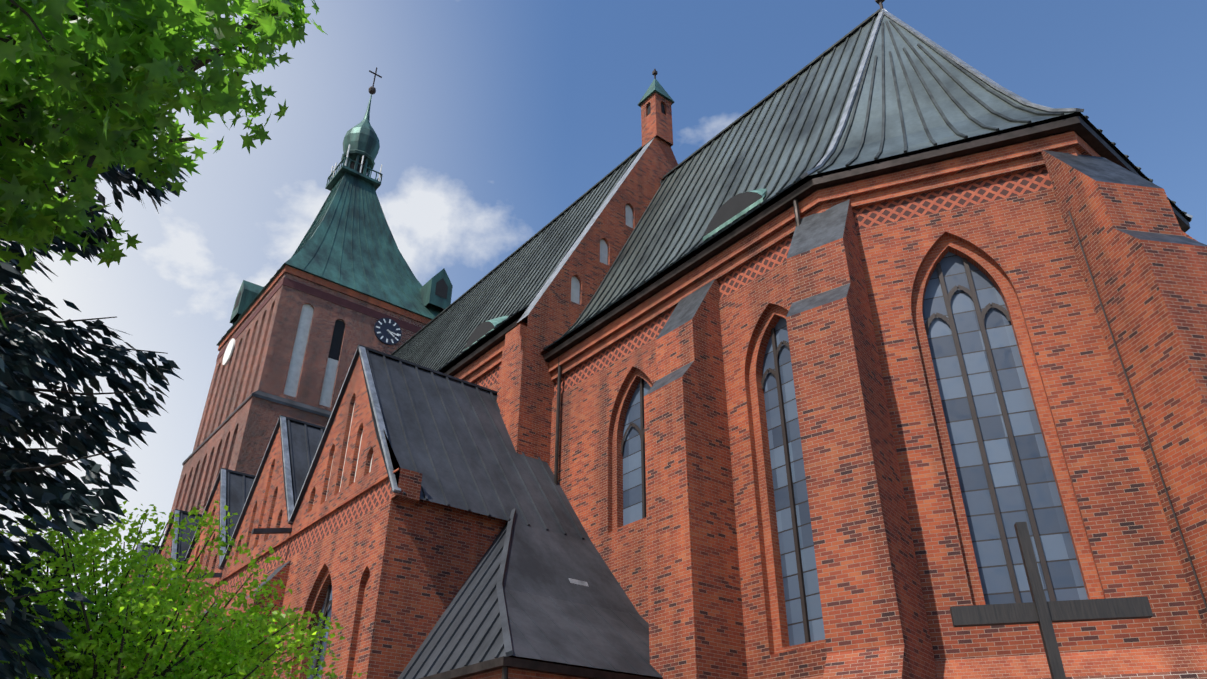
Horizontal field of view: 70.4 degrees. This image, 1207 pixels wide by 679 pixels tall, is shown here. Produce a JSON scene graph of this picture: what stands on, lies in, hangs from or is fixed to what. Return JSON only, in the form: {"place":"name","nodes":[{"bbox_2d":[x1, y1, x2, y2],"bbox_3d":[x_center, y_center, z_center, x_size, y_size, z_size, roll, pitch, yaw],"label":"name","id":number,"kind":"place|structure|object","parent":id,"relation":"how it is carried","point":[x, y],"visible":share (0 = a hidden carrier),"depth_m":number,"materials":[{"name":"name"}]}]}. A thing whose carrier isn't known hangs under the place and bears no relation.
{"place":"outdoors","nodes":[
{"label":"outdoors","id":0,"kind":"place"},
{"bbox_2d":[0,35,189,678],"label":"spruce tree","id":1,"kind":"object","parent":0,"point":[22,347],"depth_m":8.95,"materials":[{"name":"plant"}]},
{"bbox_2d":[0,0,327,330],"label":"maple tree","id":2,"kind":"object","parent":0,"point":[114,34],"depth_m":4.92,"materials":[{"name":"green plant"}]},
{"bbox_2d":[0,500,367,678],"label":"bush","id":3,"kind":"object","parent":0,"point":[224,661],"depth_m":9.20,"materials":[{"name":"green plant"}]},
{"bbox_2d":[164,265,430,535],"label":"tower","id":4,"kind":"structure","parent":0,"point":[291,341],"depth_m":57.59,"materials":[{"name":"brick"}]},
{"bbox_2d":[217,172,452,345],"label":"tower roof","id":5,"kind":"structure","parent":4,"relation":"on","point":[348,241],"depth_m":66.11,"materials":[{"name":"teal metal"}]},
{"bbox_2d":[325,67,382,190],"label":"spire lantern","id":6,"kind":"object","parent":5,"relation":"on","point":[361,145],"visible":0.79,"depth_m":74.11,"materials":[{"name":"teal metal"}]},
{"bbox_2d":[445,135,699,466],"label":"nave walls","id":7,"kind":"structure","parent":0,"point":[512,369],"depth_m":30.60,"materials":[{"name":"red brick"}]},
{"bbox_2d":[396,152,639,375],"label":"roof seams","id":8,"kind":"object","parent":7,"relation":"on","point":[515,318],"depth_m":40.00,"materials":[{"name":"grey metal"}]},
{"bbox_2d":[464,316,507,349],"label":"roof dormer","id":9,"kind":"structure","parent":8,"relation":"on","point":[481,330],"depth_m":33.35,"materials":[{"name":"green metal"}]},
{"bbox_2d":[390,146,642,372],"bbox_3d":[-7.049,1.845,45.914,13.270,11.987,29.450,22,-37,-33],"label":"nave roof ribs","id":10,"kind":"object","parent":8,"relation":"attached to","point":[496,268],"visible":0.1,"depth_m":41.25,"materials":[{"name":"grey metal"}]},
{"bbox_2d":[638,69,674,147],"bbox_3d":[2.445,-10.839,39.776,1.240,4.950,1.240,22,-37,-33],"label":"turret","id":11,"kind":"object","parent":7,"relation":"on","point":[656,102],"visible":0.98,"depth_m":39.07,"materials":[{"name":"brick"}]},
{"bbox_2d":[0,0,1206,677],"label":"sky","id":12,"kind":"structure","parent":0,"point":[489,119],"materials":[{"name":"blue"}]},
{"bbox_2d":[543,116,1206,678],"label":"chancel walls","id":13,"kind":"structure","parent":0,"point":[1007,400],"depth_m":18.21,"materials":[{"name":"red brick"}]},
{"bbox_2d":[570,15,1190,330],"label":"apse roof","id":14,"kind":"structure","parent":13,"relation":"on","point":[943,134],"depth_m":26.14,"materials":[{"name":"metal"}]},
{"bbox_2d":[703,188,766,240],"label":"eyebrow dormer","id":15,"kind":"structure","parent":14,"relation":"on","point":[732,209],"depth_m":24.02,"materials":[{"name":"metal"}]},
{"bbox_2d":[543,0,1192,349],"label":"roof seams","id":16,"kind":"object","parent":14,"relation":"attached to","point":[946,55],"visible":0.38,"depth_m":26.66,"materials":[{"name":"grey metal"}]},
{"bbox_2d":[644,150,1206,678],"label":"buttresses","id":17,"kind":"structure","parent":13,"relation":"attached to","point":[1146,256],"depth_m":16.84,"materials":[{"name":"red brick"}]},
{"label":"ground","id":18,"kind":"structure","parent":0,"visible":0},
{"bbox_2d":[109,355,582,678],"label":"aisle walls","id":19,"kind":"structure","parent":18,"relation":"on","point":[377,567],"depth_m":21.93,"materials":[{"name":"red brick"}]},
{"bbox_2d":[119,348,659,678],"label":"aisle roofs","id":20,"kind":"structure","parent":19,"relation":"on","point":[591,584],"depth_m":22.42,"materials":[{"name":"grey metal"}]},
{"bbox_2d":[133,344,662,678],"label":"roof seams","id":21,"kind":"object","parent":20,"relation":"attached to","point":[504,615],"visible":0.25,"depth_m":23.25,"materials":[{"name":"grey metal"}]},
{"bbox_2d":[419,656,655,678],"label":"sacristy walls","id":22,"kind":"structure","parent":18,"relation":"on","point":[503,667],"depth_m":16.31,"materials":[{"name":"brick"}]},
{"bbox_2d":[950,522,1152,678],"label":"wooden cross","id":23,"kind":"object","parent":18,"relation":"on","point":[1042,612],"visible":1,"depth_m":10.05,"materials":[{"name":"grey wood"}]}
]}

